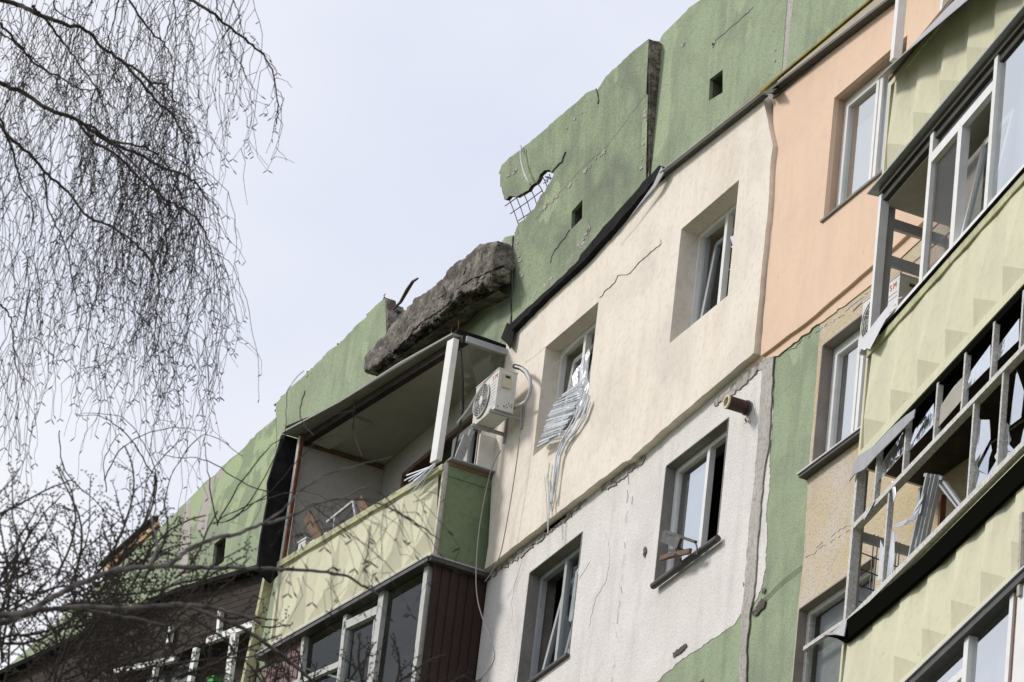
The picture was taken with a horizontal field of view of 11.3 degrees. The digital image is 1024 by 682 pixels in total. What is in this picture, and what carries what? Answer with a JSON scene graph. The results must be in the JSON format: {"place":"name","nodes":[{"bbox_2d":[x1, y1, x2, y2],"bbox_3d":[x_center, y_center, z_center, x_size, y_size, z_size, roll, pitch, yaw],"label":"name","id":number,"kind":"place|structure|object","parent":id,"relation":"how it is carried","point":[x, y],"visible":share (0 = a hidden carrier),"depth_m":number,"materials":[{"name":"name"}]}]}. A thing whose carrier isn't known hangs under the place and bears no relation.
{"place":"outdoors","nodes":[
{"label":"outdoors","id":0,"kind":"place"},
{"bbox_2d":[304,512,323,539],"bbox_3d":[-2.223,2.088,58.226,0.020,0.505,0.480,21,-30,-26],"label":"board","id":1,"kind":"object","parent":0,"point":[312,529],"visible":0.71,"depth_m":58.21,"materials":[{"name":"brown wood"}]},
{"bbox_2d":[0,0,698,669],"label":"sky","id":2,"kind":"structure","parent":0,"point":[401,119],"materials":[{"name":"white"}]},
{"label":"ground","id":3,"kind":"structure","parent":0,"visible":0},
{"bbox_2d":[0,0,293,549],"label":"birch tree","id":4,"kind":"object","parent":3,"relation":"on","point":[91,132],"visible":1,"depth_m":26.12,"materials":[{"name":"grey plant"}]},
{"bbox_2d":[0,371,459,681],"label":"tree","id":5,"kind":"object","parent":3,"relation":"on","point":[15,616],"visible":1,"depth_m":17.87,"materials":[{"name":"brown plant"}]},
{"bbox_2d":[0,441,482,681],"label":"fruit tree","id":6,"kind":"object","parent":3,"relation":"on","point":[104,643],"visible":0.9,"depth_m":19.02,"materials":[{"name":"brown plant"}]},
{"bbox_2d":[0,0,1023,681],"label":"apartment building","id":7,"kind":"structure","parent":3,"relation":"on","point":[756,202],"depth_m":51.62,"materials":[{"name":"green paint"}]},
{"bbox_2d":[297,536,313,548],"bbox_3d":[-2.316,2.335,58.469,0.140,0.185,0.200,21,-30,-26],"label":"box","id":8,"kind":"object","parent":7,"relation":"on","point":[305,539],"visible":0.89,"depth_m":58.43,"materials":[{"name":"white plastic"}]},
{"bbox_2d":[326,500,356,526],"bbox_3d":[-1.887,1.983,57.644,0.030,0.340,0.677,21,-30,-26],"label":"window frame","id":9,"kind":"object","parent":7,"relation":"on","point":[339,512],"visible":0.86,"depth_m":57.69,"materials":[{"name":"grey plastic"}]},
{"bbox_2d":[356,495,368,511],"bbox_3d":[-1.643,1.825,57.322,0.020,0.319,0.296,21,-30,-26],"label":"board","id":10,"kind":"object","parent":7,"relation":"on","point":[363,504],"visible":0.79,"depth_m":57.32,"materials":[{"name":"brown wood"}]},
{"bbox_2d":[392,278,418,309],"bbox_3d":[-1.239,-0.560,60.606,0.046,0.178,0.671,17,-29,-20],"label":"steel strip","id":11,"kind":"object","parent":7,"relation":"on","point":[408,288],"visible":1,"depth_m":60.58,"materials":[{"name":"metal"}]},
{"bbox_2d":[404,463,435,493],"bbox_3d":[-0.957,1.483,56.004,0.111,0.345,0.792,18,-29,-21],"label":"blind","id":12,"kind":"object","parent":7,"relation":"attached to","point":[421,476],"visible":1,"depth_m":56.04,"materials":[{"name":"white plastic"}]},
{"bbox_2d":[364,241,514,375],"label":"concrete slab","id":13,"kind":"structure","parent":7,"relation":"on","point":[447,304],"depth_m":58.40,"materials":[{"name":"grey concrete"}]},
{"bbox_2d":[456,371,494,422],"bbox_3d":[-0.392,0.606,55.701,0.019,0.276,0.877,17,-29,-20],"label":"drip hose","id":14,"kind":"object","parent":7,"relation":"hanging from","point":[472,401],"visible":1,"depth_m":55.71,"materials":[{"name":"grey plastic"}]},
{"bbox_2d":[475,450,500,680],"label":"cable","id":15,"kind":"object","parent":7,"relation":"attached to","point":[476,567],"visible":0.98,"depth_m":54.81,"materials":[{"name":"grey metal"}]},
{"bbox_2d":[471,364,531,443],"bbox_3d":[-0.053,0.559,55.782,0.405,0.781,0.974,17,-29,-20],"label":"air conditioner","id":16,"kind":"object","parent":7,"relation":"attached to","point":[494,406],"visible":1,"depth_m":55.73,"materials":[{"name":"grey metal"}]},
{"bbox_2d":[485,406,521,581],"bbox_3d":[-0.081,1.616,55.220,0.012,1.905,0.490,17,-29,-20],"label":"cable","id":17,"kind":"object","parent":16,"relation":"hanging from","point":[511,496],"visible":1,"depth_m":54.99,"materials":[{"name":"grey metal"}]},
{"bbox_2d":[520,145,530,184],"bbox_3d":[0.147,-1.950,57.607,0.040,0.720,0.477,17,-29,-20],"label":"hanging cable","id":18,"kind":"object","parent":7,"relation":"hanging from","point":[524,173],"visible":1,"depth_m":57.65,"materials":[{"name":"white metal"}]},
{"bbox_2d":[529,547,579,678],"bbox_3d":[0.596,2.877,53.708,0.228,1.369,1.245,17,-29,-20],"label":"window","id":19,"kind":"structure","parent":7,"relation":"in","point":[559,627],"depth_m":53.92,"materials":[{"name":"grey plastic"}]},
{"bbox_2d":[537,354,590,533],"bbox_3d":[0.572,1.031,54.336,0.232,2.189,1.222,17,-29,-20],"label":"blind","id":20,"kind":"object","parent":7,"relation":"attached to","point":[574,391],"visible":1,"depth_m":54.45,"materials":[{"name":"white plastic"}]},
{"bbox_2d":[551,322,595,440],"bbox_3d":[0.771,0.469,54.946,0.194,1.305,1.279,17,-29,-20],"label":"window","id":21,"kind":"structure","parent":7,"relation":"in","point":[586,337],"depth_m":55.42,"materials":[{"name":"white plastic"}]},
{"bbox_2d":[659,530,697,564],"bbox_3d":[1.598,1.966,50.680,0.125,0.575,0.888,17,-29,-20],"label":"broken bracket","id":22,"kind":"object","parent":7,"relation":"attached to","point":[672,539],"visible":1,"depth_m":50.61,"materials":[{"name":"metal"}]},
{"bbox_2d":[666,431,726,571],"bbox_3d":[1.887,1.630,51.045,0.078,1.320,1.334,17,-29,-20],"label":"window","id":23,"kind":"structure","parent":7,"relation":"in","point":[693,486],"depth_m":51.30,"materials":[{"name":"white plastic"}]},
{"bbox_2d":[689,203,736,326],"bbox_3d":[2.168,-0.722,52.338,0.203,1.320,1.267,17,-29,-20],"label":"window","id":24,"kind":"structure","parent":7,"relation":"in","point":[701,297],"depth_m":52.74,"materials":[{"name":"white plastic"}]},
{"bbox_2d":[722,394,750,415],"bbox_3d":[2.174,0.617,50.296,0.232,0.156,0.156,17,-29,-20],"label":"flue pipe","id":25,"kind":"object","parent":7,"relation":"attached to","point":[738,405],"visible":1,"depth_m":50.25,"materials":[{"name":"metal"}]},
{"bbox_2d":[802,567,873,681],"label":"window","id":26,"kind":"structure","parent":7,"relation":"in","point":[829,648],"depth_m":47.57,"materials":[{"name":"white plastic"}]},
{"bbox_2d":[825,330,865,451],"bbox_3d":[3.323,0.409,48.305,0.109,1.324,1.434,17,-29,-20],"label":"window","id":27,"kind":"structure","parent":7,"relation":"in","point":[848,368],"depth_m":48.69,"materials":[{"name":"white plastic"}]},
{"bbox_2d":[836,50,905,206],"bbox_3d":[3.510,-1.987,49.663,0.092,1.359,1.444,17,-29,-20],"label":"window","id":28,"kind":"structure","parent":7,"relation":"in","point":[865,112],"depth_m":49.94,"materials":[{"name":"white plastic"}]},
{"bbox_2d":[859,273,918,356],"bbox_3d":[3.502,-0.144,47.163,0.460,0.662,0.724,17,-29,-20],"label":"air conditioner","id":29,"kind":"object","parent":7,"relation":"attached to","point":[901,285],"visible":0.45,"depth_m":47.00,"materials":[{"name":"grey metal"}]},
{"bbox_2d":[853,232,949,311],"bbox_3d":[3.606,-0.659,47.702,0.015,0.050,1.953,17,-29,-20],"label":"cable","id":30,"kind":"object","parent":7,"relation":"attached to","point":[936,243],"visible":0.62,"depth_m":47.48,"materials":[{"name":"metal"}]}
]}

